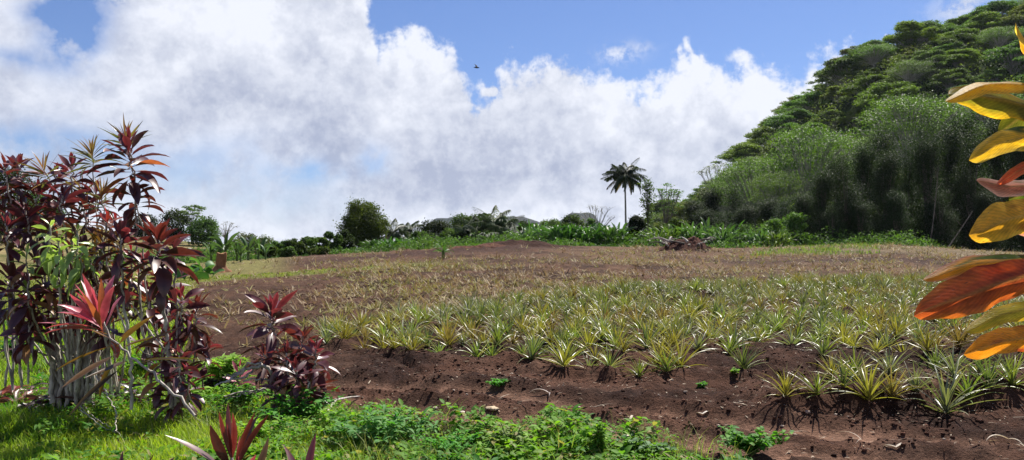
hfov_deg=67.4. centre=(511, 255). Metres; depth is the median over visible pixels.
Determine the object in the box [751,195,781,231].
forest tree
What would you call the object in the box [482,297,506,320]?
pineapple plant
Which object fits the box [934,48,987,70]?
forest tree
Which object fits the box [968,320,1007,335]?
pineapple plant
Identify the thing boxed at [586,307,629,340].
pineapple plant
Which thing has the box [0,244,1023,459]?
ground
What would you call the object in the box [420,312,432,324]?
pineapple plant
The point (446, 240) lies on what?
ginger clump
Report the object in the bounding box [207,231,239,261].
banana plant
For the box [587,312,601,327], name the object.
pineapple plant
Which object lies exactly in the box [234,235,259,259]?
banana plant
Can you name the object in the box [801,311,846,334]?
pineapple plant
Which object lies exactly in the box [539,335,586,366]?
pineapple plant
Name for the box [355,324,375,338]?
pineapple plant
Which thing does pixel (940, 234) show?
forest tree
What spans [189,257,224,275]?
taro plant
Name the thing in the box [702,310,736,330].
pineapple plant
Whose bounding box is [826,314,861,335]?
pineapple plant
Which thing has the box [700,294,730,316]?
pineapple plant
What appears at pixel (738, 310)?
pineapple plant
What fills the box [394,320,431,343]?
pineapple plant
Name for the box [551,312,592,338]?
pineapple plant
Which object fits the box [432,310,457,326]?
pineapple plant
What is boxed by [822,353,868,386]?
pineapple plant
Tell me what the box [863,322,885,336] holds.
pineapple plant
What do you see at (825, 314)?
pineapple plant
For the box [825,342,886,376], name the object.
pineapple plant
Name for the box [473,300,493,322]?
pineapple plant
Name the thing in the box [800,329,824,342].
pineapple plant
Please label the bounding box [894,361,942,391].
pineapple plant
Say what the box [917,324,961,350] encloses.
pineapple plant
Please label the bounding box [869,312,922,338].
pineapple plant
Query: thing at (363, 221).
mango tree
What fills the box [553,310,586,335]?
pineapple plant
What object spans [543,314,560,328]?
pineapple plant
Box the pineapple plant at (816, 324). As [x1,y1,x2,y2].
[799,305,832,325]
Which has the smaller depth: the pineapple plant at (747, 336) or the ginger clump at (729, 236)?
the pineapple plant at (747, 336)
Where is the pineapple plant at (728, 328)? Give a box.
[712,316,745,337]
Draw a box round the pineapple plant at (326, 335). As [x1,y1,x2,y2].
[309,319,345,343]
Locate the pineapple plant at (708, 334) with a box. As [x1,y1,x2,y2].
[694,324,721,338]
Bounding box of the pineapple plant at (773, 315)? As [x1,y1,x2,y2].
[755,308,791,323]
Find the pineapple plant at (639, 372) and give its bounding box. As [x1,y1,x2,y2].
[621,352,652,376]
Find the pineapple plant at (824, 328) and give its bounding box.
[810,318,834,332]
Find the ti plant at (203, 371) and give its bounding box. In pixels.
[187,334,222,387]
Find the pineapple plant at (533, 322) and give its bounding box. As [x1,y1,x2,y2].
[526,316,544,329]
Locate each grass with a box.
[0,261,430,327]
[0,318,380,459]
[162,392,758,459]
[748,241,880,255]
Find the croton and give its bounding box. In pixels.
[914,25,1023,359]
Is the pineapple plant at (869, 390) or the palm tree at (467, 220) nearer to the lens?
the pineapple plant at (869, 390)
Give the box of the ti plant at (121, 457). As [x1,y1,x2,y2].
[119,451,175,459]
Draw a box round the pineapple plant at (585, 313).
[570,301,603,320]
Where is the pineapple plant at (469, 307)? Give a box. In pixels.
[452,295,487,315]
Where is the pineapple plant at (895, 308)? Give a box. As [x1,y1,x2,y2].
[889,299,915,314]
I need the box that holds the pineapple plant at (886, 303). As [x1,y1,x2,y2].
[875,291,900,311]
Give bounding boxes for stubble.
[185,241,1023,346]
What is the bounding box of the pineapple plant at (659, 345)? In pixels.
[642,337,672,354]
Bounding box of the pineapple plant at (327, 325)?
[313,311,342,335]
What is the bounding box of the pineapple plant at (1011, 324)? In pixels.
[1001,302,1022,327]
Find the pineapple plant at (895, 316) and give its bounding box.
[878,302,910,327]
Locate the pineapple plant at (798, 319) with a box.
[782,308,811,328]
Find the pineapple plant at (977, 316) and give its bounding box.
[970,311,985,320]
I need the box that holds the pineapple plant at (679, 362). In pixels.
[646,329,710,367]
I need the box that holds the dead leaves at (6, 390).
[0,385,48,403]
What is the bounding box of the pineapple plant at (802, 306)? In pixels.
[792,298,812,313]
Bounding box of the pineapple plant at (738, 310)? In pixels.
[720,301,749,316]
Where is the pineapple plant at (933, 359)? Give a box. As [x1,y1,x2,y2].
[910,342,951,369]
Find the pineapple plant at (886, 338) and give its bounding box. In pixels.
[860,318,910,347]
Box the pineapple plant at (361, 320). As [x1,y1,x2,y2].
[347,308,378,328]
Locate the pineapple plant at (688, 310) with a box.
[675,297,710,321]
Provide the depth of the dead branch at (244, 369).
7.20 m
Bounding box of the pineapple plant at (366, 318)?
[355,311,381,323]
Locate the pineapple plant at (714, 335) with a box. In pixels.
[693,316,727,337]
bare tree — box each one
[216,221,236,238]
[580,204,615,225]
[698,162,731,213]
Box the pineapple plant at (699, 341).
[680,327,722,350]
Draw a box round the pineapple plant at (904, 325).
[889,311,920,333]
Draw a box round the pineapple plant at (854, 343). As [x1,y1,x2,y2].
[838,329,867,347]
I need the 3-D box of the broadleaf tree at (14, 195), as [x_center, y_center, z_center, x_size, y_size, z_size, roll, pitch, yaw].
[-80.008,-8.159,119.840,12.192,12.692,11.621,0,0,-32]
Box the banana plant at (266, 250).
[256,245,272,259]
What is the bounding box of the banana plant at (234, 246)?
[231,242,252,260]
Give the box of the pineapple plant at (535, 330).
[520,320,543,339]
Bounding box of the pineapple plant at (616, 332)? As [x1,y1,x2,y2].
[592,317,639,345]
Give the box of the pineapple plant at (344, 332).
[323,314,369,339]
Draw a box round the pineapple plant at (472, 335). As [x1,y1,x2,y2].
[456,317,489,339]
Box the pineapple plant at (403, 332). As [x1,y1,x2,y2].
[386,315,427,342]
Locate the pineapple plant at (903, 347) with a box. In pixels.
[890,340,912,351]
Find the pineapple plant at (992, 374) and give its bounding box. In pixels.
[946,349,1022,389]
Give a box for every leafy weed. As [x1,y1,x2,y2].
[0,334,48,353]
[116,350,160,373]
[162,377,230,403]
[199,352,249,384]
[200,382,269,408]
[236,411,314,440]
[242,384,344,426]
[303,408,363,437]
[330,403,439,449]
[409,428,489,452]
[486,378,507,386]
[487,421,527,454]
[559,435,600,458]
[588,421,608,450]
[615,431,677,459]
[695,381,706,386]
[718,424,793,454]
[730,367,739,373]
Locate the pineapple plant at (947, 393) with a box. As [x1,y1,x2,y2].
[895,356,998,413]
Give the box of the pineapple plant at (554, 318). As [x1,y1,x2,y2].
[537,306,563,321]
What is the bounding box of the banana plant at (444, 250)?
[433,243,453,257]
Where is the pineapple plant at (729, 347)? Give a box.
[712,327,751,352]
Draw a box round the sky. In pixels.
[0,0,1021,250]
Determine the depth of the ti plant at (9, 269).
7.56 m
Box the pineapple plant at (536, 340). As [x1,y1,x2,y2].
[524,334,546,347]
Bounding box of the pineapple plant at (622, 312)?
[610,305,632,321]
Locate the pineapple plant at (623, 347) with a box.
[610,333,638,351]
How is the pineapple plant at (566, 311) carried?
on the ground at (719, 379)
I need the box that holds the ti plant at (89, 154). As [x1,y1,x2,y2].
[8,134,127,383]
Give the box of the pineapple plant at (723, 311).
[701,304,742,321]
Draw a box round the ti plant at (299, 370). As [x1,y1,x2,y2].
[240,290,340,421]
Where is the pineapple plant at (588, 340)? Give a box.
[564,321,609,348]
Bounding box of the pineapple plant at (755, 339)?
[745,325,771,341]
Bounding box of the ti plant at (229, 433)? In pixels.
[162,403,268,459]
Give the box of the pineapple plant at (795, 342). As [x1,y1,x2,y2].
[774,324,806,345]
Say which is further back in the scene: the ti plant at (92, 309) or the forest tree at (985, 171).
the forest tree at (985, 171)
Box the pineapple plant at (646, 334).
[618,315,660,348]
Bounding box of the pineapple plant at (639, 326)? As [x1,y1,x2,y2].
[625,313,659,329]
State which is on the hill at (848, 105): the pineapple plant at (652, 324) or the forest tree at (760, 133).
the forest tree at (760, 133)
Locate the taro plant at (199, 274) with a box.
[172,266,208,279]
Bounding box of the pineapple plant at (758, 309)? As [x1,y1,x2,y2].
[740,298,772,316]
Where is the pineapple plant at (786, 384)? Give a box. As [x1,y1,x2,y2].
[757,365,813,396]
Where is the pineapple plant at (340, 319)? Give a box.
[323,309,351,326]
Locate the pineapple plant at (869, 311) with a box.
[847,300,889,323]
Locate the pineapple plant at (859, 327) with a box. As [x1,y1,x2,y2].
[852,317,871,334]
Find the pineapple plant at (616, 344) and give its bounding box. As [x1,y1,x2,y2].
[591,323,638,351]
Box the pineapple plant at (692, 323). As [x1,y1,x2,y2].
[681,314,700,325]
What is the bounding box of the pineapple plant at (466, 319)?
[449,301,481,326]
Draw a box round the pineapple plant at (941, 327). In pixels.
[919,318,967,336]
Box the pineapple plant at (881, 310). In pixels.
[860,300,898,322]
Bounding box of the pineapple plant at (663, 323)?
[649,319,673,330]
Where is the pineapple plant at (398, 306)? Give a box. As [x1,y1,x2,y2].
[383,299,415,316]
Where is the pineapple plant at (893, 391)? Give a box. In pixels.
[867,363,929,396]
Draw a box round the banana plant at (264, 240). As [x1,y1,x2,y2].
[251,235,273,258]
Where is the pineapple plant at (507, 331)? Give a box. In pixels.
[486,312,523,337]
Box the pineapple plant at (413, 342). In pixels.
[393,327,431,350]
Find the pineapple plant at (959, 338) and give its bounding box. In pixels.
[941,319,978,347]
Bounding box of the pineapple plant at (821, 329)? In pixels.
[809,319,836,338]
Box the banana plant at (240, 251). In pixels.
[231,245,247,261]
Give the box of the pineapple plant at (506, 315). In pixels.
[497,304,526,322]
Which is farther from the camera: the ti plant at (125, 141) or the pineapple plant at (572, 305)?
the pineapple plant at (572, 305)
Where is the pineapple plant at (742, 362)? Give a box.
[723,331,764,368]
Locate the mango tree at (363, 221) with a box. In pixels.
[333,196,390,248]
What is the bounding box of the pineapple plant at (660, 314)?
[644,302,674,322]
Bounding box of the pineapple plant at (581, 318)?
[571,310,593,326]
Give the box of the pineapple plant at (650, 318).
[638,311,669,326]
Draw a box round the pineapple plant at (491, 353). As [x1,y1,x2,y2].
[472,337,514,355]
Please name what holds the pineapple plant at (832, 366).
on the ground at (719, 379)
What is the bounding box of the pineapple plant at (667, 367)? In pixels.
[646,344,691,373]
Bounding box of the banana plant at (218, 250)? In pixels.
[209,242,223,254]
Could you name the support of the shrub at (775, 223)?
on the ground at (719, 379)
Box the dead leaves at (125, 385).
[37,375,163,414]
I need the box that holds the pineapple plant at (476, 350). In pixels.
[455,333,493,356]
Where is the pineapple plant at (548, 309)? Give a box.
[532,304,562,316]
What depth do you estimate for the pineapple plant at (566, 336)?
12.31 m
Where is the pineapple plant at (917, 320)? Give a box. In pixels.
[898,303,937,328]
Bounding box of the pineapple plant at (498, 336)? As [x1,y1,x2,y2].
[474,313,519,349]
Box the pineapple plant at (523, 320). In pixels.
[505,310,541,328]
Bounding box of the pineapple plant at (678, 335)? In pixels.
[654,316,696,345]
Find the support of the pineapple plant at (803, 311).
on the ground at (719, 379)
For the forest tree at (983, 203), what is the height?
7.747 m
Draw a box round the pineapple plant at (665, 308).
[643,298,682,318]
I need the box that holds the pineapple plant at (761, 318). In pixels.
[747,311,768,324]
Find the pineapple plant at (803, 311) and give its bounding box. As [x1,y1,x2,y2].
[787,302,807,316]
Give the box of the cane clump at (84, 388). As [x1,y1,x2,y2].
[40,315,112,414]
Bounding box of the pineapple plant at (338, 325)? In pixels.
[318,313,346,332]
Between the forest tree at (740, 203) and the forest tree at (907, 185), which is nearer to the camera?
the forest tree at (907, 185)
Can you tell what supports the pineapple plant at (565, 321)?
on the ground at (719, 379)
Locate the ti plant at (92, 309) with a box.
[42,273,201,416]
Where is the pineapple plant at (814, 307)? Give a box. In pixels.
[803,293,829,316]
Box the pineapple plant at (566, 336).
[557,327,576,344]
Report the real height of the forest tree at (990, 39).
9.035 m
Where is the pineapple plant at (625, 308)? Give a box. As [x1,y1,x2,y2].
[612,300,634,316]
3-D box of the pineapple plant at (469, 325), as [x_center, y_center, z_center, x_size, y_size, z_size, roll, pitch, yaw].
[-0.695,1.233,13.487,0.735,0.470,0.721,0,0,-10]
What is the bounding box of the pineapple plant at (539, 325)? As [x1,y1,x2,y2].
[522,310,556,333]
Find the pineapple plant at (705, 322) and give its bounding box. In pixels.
[693,311,715,327]
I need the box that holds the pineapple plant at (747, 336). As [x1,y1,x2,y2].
[739,325,770,340]
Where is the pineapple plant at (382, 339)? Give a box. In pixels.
[362,328,402,350]
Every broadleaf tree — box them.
[0,166,38,240]
[16,191,65,231]
[132,212,157,237]
[155,207,191,239]
[183,215,222,246]
[417,218,452,242]
[448,212,488,244]
[519,219,536,228]
[539,219,561,227]
[557,212,585,228]
[583,218,596,228]
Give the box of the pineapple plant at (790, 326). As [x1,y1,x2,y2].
[778,318,805,333]
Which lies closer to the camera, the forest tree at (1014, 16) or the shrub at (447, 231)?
the shrub at (447, 231)
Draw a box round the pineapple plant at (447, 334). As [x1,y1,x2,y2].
[427,312,473,345]
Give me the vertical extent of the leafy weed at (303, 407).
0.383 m
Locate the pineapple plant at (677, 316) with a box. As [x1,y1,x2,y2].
[666,308,691,322]
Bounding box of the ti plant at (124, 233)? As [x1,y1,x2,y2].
[83,219,150,409]
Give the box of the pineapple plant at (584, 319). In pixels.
[580,309,598,325]
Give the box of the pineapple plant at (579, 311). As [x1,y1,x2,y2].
[567,299,593,317]
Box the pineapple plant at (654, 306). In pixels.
[640,302,670,316]
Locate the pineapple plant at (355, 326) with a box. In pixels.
[340,317,368,334]
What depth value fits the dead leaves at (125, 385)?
7.89 m
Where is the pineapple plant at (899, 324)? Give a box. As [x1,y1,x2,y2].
[877,312,912,337]
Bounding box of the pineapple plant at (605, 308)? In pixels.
[587,297,618,318]
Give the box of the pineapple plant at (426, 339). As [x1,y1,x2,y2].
[407,324,437,345]
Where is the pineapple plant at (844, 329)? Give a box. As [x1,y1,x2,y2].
[828,316,858,337]
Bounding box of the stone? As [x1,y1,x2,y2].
[485,406,498,410]
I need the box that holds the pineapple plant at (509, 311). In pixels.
[500,304,520,317]
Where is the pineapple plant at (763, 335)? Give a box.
[746,325,777,341]
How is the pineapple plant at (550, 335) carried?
on the ground at (719, 379)
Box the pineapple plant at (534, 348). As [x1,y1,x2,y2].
[516,321,559,363]
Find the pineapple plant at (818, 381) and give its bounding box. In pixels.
[785,363,853,397]
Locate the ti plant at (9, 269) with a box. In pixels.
[0,152,48,389]
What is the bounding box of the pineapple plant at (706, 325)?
[692,318,715,330]
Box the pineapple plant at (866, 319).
[848,306,886,326]
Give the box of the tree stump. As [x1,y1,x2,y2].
[212,252,231,273]
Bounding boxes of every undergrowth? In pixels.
[28,224,950,265]
[650,6,1023,246]
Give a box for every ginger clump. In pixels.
[357,238,383,249]
[373,236,398,249]
[387,237,412,245]
[398,235,425,249]
[417,238,439,248]
[436,235,458,245]
[506,226,539,240]
[516,219,551,236]
[526,222,562,243]
[532,222,581,243]
[545,221,591,244]
[559,222,608,245]
[577,225,618,244]
[585,223,636,246]
[609,222,626,245]
[637,226,682,246]
[647,224,692,246]
[667,221,710,238]
[684,217,737,241]
[700,223,745,246]
[705,220,754,245]
[741,228,781,246]
[759,230,799,246]
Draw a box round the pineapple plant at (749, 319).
[735,312,766,325]
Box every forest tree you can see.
[643,216,670,232]
[644,198,679,224]
[653,201,686,219]
[653,201,699,225]
[680,180,715,202]
[682,195,706,228]
[690,206,715,233]
[692,175,733,200]
[694,185,727,228]
[707,208,732,233]
[711,142,770,168]
[720,180,755,226]
[721,132,775,154]
[724,203,762,230]
[743,117,780,151]
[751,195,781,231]
[752,195,796,225]
[757,96,804,127]
[762,108,816,132]
[769,196,802,230]
[771,91,830,113]
[771,121,845,147]
[787,189,818,245]
[792,148,854,175]
[795,179,826,244]
[802,83,826,93]
[802,165,843,243]
[805,57,866,86]
[807,109,852,127]
[813,64,856,82]
[815,203,847,243]
[818,152,873,240]
[819,85,852,101]
[823,152,854,215]
[828,46,866,77]
[835,39,898,67]
[835,67,898,93]
[835,108,877,130]
[837,74,897,99]
[845,200,880,243]
[846,123,898,142]
[847,134,888,239]
[851,41,900,64]
[852,81,923,116]
[859,123,899,232]
[861,149,910,239]
[874,185,916,244]
[879,128,932,244]
[882,19,945,49]
[888,46,918,63]
[888,54,914,68]
[893,127,930,142]
[896,91,940,112]
[899,109,947,244]
[900,110,946,127]
[902,126,961,245]
[903,19,947,45]
[908,49,957,77]
[918,187,965,247]
[921,114,988,247]
[922,24,981,49]
[924,32,979,50]
[926,67,979,91]
[928,27,985,47]
[929,42,976,62]
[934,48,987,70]
[934,94,974,118]
[943,14,969,25]
[944,104,985,248]
[945,119,1011,249]
[958,120,988,126]
[960,190,1009,250]
[963,0,1019,24]
[964,11,1013,29]
[969,26,1010,50]
[969,164,998,178]
[971,30,1015,49]
[974,66,1015,81]
[976,118,1021,251]
[980,40,1023,75]
[986,118,1018,251]
[996,151,1023,251]
[997,2,1023,26]
[1004,235,1023,251]
[1012,74,1023,82]
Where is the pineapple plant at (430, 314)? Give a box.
[413,304,441,324]
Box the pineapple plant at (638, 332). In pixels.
[626,327,643,338]
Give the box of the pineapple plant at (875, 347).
[856,334,896,351]
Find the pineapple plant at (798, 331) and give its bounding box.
[785,320,816,340]
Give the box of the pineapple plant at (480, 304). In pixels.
[465,296,498,317]
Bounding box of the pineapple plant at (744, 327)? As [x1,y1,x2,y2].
[737,321,754,332]
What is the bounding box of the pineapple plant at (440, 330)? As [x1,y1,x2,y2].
[423,317,456,338]
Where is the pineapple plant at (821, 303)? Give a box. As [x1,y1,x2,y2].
[812,293,831,312]
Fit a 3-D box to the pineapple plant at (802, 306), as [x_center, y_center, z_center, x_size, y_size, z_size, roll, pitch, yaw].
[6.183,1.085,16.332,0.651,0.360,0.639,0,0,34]
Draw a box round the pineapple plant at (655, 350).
[634,336,684,365]
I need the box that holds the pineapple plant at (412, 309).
[405,297,429,315]
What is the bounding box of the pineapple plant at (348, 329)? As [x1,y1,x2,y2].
[336,321,353,336]
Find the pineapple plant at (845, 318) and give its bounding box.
[831,308,858,327]
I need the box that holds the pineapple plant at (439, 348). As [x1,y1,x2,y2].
[428,339,451,352]
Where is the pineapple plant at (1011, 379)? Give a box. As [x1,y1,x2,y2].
[986,353,1023,385]
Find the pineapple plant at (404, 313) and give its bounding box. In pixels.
[395,308,411,317]
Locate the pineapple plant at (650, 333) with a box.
[631,319,670,344]
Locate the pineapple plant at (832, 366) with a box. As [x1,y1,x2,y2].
[809,352,852,376]
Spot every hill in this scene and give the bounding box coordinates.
[0,212,257,264]
[747,22,1023,251]
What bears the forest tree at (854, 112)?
on the hill at (848, 105)
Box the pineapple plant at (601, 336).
[586,315,623,339]
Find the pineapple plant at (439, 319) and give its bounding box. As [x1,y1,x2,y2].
[424,302,459,324]
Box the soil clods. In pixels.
[250,274,1023,459]
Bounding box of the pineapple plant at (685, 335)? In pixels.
[666,314,703,338]
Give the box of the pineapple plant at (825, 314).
[805,301,838,324]
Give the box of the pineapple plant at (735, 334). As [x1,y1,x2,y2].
[711,316,759,347]
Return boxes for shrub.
[227,237,245,249]
[237,231,256,243]
[249,239,265,254]
[259,234,273,243]
[408,230,427,240]
[439,227,456,240]
[625,214,647,245]
[652,222,668,233]
[665,217,687,228]
[734,222,758,246]
[752,217,791,246]
[781,212,810,244]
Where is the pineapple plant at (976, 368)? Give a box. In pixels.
[954,355,1003,373]
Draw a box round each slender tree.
[637,176,656,229]
[653,183,683,223]
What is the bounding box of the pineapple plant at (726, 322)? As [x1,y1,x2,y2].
[717,315,738,327]
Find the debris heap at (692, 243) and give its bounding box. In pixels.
[647,236,715,250]
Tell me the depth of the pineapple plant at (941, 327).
13.57 m
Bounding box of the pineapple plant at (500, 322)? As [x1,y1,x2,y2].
[485,316,511,331]
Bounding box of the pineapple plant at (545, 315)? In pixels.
[532,303,564,323]
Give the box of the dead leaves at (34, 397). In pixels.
[15,383,72,414]
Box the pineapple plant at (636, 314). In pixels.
[618,300,651,327]
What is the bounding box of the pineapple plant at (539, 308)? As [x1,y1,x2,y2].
[524,298,561,320]
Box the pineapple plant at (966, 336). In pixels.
[942,315,981,343]
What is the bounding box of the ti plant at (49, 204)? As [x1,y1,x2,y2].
[1,152,121,395]
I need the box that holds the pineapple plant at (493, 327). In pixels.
[482,319,502,334]
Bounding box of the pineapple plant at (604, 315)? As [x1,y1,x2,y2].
[593,305,618,321]
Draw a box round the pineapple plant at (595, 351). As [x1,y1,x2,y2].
[580,343,612,361]
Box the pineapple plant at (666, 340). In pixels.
[652,327,679,347]
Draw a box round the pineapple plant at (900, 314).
[888,308,911,322]
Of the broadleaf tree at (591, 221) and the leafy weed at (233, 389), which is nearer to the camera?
the leafy weed at (233, 389)
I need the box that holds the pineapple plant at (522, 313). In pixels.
[506,297,540,323]
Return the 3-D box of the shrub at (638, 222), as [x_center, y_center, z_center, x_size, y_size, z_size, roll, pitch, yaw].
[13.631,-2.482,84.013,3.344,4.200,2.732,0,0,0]
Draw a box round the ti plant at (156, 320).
[128,250,222,401]
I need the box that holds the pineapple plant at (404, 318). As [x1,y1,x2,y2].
[392,309,414,320]
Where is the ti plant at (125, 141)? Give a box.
[86,114,168,391]
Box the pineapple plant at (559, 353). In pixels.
[547,339,574,363]
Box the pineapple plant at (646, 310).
[630,296,657,318]
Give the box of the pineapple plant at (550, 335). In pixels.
[534,320,568,342]
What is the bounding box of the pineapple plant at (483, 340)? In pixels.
[472,325,495,344]
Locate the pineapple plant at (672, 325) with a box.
[653,310,690,342]
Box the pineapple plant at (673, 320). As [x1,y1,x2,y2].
[665,312,685,328]
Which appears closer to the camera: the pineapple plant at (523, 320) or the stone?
the stone
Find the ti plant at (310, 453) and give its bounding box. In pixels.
[283,434,315,459]
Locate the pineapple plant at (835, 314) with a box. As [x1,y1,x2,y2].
[814,303,851,327]
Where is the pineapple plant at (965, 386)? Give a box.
[922,361,1004,402]
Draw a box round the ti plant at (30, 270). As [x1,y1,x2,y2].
[8,243,44,383]
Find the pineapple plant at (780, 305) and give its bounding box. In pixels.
[772,294,790,312]
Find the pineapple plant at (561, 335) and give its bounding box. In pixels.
[539,318,578,344]
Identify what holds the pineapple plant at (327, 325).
on the ground at (719, 379)
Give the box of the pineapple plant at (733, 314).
[726,306,740,322]
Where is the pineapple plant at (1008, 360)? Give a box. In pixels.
[990,352,1023,372]
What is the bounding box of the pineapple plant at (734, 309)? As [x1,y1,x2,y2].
[725,305,744,316]
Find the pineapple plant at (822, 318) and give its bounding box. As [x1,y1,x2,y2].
[812,306,837,327]
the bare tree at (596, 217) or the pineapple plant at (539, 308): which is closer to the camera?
the pineapple plant at (539, 308)
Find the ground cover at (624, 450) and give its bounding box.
[27,365,752,459]
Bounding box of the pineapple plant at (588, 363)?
[576,347,601,365]
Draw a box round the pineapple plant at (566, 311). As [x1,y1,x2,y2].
[555,303,576,319]
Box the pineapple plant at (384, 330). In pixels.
[361,318,397,339]
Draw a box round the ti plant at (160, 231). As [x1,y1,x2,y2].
[121,218,206,407]
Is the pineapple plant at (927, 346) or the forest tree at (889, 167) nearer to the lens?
the pineapple plant at (927, 346)
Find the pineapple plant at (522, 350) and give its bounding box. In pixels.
[508,339,536,353]
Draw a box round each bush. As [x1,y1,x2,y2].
[260,243,277,257]
[271,239,287,255]
[277,246,297,256]
[285,237,308,254]
[300,236,318,254]
[307,246,330,255]
[315,237,329,247]
[323,231,342,252]
[340,229,356,250]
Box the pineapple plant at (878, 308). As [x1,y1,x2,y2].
[870,301,893,315]
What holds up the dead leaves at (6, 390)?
on the ground at (719, 379)
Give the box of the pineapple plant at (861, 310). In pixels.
[847,298,877,319]
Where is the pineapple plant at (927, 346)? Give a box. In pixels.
[903,322,949,350]
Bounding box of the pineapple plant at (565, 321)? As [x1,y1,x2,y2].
[558,309,583,328]
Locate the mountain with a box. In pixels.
[427,212,601,236]
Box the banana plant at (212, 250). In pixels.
[202,242,223,260]
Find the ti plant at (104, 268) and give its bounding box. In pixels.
[73,206,147,397]
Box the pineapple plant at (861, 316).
[851,306,875,323]
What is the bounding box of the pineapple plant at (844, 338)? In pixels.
[822,322,864,343]
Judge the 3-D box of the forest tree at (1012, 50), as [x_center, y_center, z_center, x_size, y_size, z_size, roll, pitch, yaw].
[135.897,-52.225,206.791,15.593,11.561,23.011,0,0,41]
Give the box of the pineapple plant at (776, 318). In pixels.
[757,310,794,329]
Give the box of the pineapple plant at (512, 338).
[504,327,526,343]
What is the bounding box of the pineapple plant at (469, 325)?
[454,314,486,335]
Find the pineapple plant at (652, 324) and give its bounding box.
[631,308,666,339]
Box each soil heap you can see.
[432,243,505,249]
[487,239,571,247]
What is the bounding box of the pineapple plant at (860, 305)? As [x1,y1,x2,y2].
[853,301,868,310]
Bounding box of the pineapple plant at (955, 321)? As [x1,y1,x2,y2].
[940,316,970,326]
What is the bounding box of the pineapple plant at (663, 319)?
[652,313,676,327]
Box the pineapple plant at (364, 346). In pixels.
[352,334,374,348]
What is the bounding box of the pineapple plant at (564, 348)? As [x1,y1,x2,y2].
[540,335,590,356]
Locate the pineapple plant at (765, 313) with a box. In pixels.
[752,307,776,319]
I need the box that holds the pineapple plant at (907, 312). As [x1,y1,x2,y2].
[892,304,914,320]
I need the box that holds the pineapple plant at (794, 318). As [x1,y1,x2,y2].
[783,309,811,323]
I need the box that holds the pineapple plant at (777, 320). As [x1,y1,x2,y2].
[758,312,797,330]
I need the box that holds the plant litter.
[211,289,1023,458]
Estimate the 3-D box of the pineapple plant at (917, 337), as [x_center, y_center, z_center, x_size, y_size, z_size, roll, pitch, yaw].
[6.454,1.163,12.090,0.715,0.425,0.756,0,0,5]
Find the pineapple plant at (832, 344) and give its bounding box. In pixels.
[797,323,850,349]
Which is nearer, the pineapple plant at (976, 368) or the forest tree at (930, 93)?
the pineapple plant at (976, 368)
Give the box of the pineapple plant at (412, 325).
[399,315,428,334]
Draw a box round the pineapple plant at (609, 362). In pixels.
[586,345,630,367]
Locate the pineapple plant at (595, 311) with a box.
[583,300,616,316]
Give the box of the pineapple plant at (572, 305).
[559,298,585,316]
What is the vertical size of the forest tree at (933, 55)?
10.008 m
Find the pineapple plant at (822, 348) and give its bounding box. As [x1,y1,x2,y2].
[803,335,837,355]
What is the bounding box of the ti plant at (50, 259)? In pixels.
[27,218,101,391]
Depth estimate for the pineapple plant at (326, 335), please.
13.04 m
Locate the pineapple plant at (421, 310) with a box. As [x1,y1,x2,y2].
[403,302,439,317]
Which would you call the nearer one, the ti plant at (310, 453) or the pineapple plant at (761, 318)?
the ti plant at (310, 453)
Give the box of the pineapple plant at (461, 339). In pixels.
[453,324,473,343]
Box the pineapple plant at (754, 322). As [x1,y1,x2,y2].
[742,307,765,327]
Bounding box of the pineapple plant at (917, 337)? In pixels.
[893,319,943,341]
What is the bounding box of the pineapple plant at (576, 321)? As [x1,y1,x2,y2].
[564,314,587,329]
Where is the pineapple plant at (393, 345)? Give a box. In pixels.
[379,328,406,348]
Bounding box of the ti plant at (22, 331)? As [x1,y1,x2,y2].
[0,261,136,400]
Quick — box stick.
[327,396,359,410]
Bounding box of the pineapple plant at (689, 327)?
[676,318,702,333]
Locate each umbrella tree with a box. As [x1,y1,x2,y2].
[177,205,206,242]
[695,173,750,220]
[708,156,800,223]
[740,155,763,167]
[744,171,813,219]
[747,124,867,202]
[773,104,804,114]
[809,136,901,198]
[841,90,987,169]
[853,43,896,67]
[883,59,938,82]
[944,80,1023,133]
[975,25,1023,47]
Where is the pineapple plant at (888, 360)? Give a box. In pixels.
[868,346,912,373]
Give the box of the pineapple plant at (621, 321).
[613,313,639,327]
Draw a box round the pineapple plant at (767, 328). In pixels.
[755,314,786,338]
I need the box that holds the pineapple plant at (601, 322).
[580,312,616,330]
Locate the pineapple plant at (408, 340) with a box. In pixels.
[386,330,425,346]
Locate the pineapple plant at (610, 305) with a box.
[590,298,622,313]
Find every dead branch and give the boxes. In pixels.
[80,376,125,438]
[130,303,186,383]
[214,362,275,385]
[224,388,265,398]
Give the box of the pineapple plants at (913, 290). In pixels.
[409,266,1023,316]
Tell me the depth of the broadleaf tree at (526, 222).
99.55 m
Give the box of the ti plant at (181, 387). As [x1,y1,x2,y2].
[138,326,215,424]
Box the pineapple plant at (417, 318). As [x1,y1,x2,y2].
[402,308,431,323]
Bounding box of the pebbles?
[339,315,1022,456]
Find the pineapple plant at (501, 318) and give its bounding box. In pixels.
[480,309,509,328]
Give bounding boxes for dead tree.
[930,167,940,242]
[949,206,972,245]
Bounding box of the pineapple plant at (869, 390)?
[814,356,927,400]
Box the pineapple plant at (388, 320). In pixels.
[369,308,410,330]
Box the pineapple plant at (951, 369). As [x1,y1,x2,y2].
[928,342,983,376]
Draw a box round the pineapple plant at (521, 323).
[498,311,539,333]
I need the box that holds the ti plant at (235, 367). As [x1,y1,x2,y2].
[226,359,255,395]
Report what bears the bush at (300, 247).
on the ground at (719, 379)
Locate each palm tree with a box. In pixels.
[383,218,411,240]
[391,221,424,240]
[444,222,485,243]
[454,215,492,233]
[461,225,499,242]
[469,205,515,232]
[481,212,524,232]
[488,222,528,240]
[601,158,647,226]
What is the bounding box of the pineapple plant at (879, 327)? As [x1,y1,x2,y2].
[858,312,903,336]
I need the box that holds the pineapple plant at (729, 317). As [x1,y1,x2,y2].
[717,310,738,324]
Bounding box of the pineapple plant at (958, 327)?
[936,317,982,339]

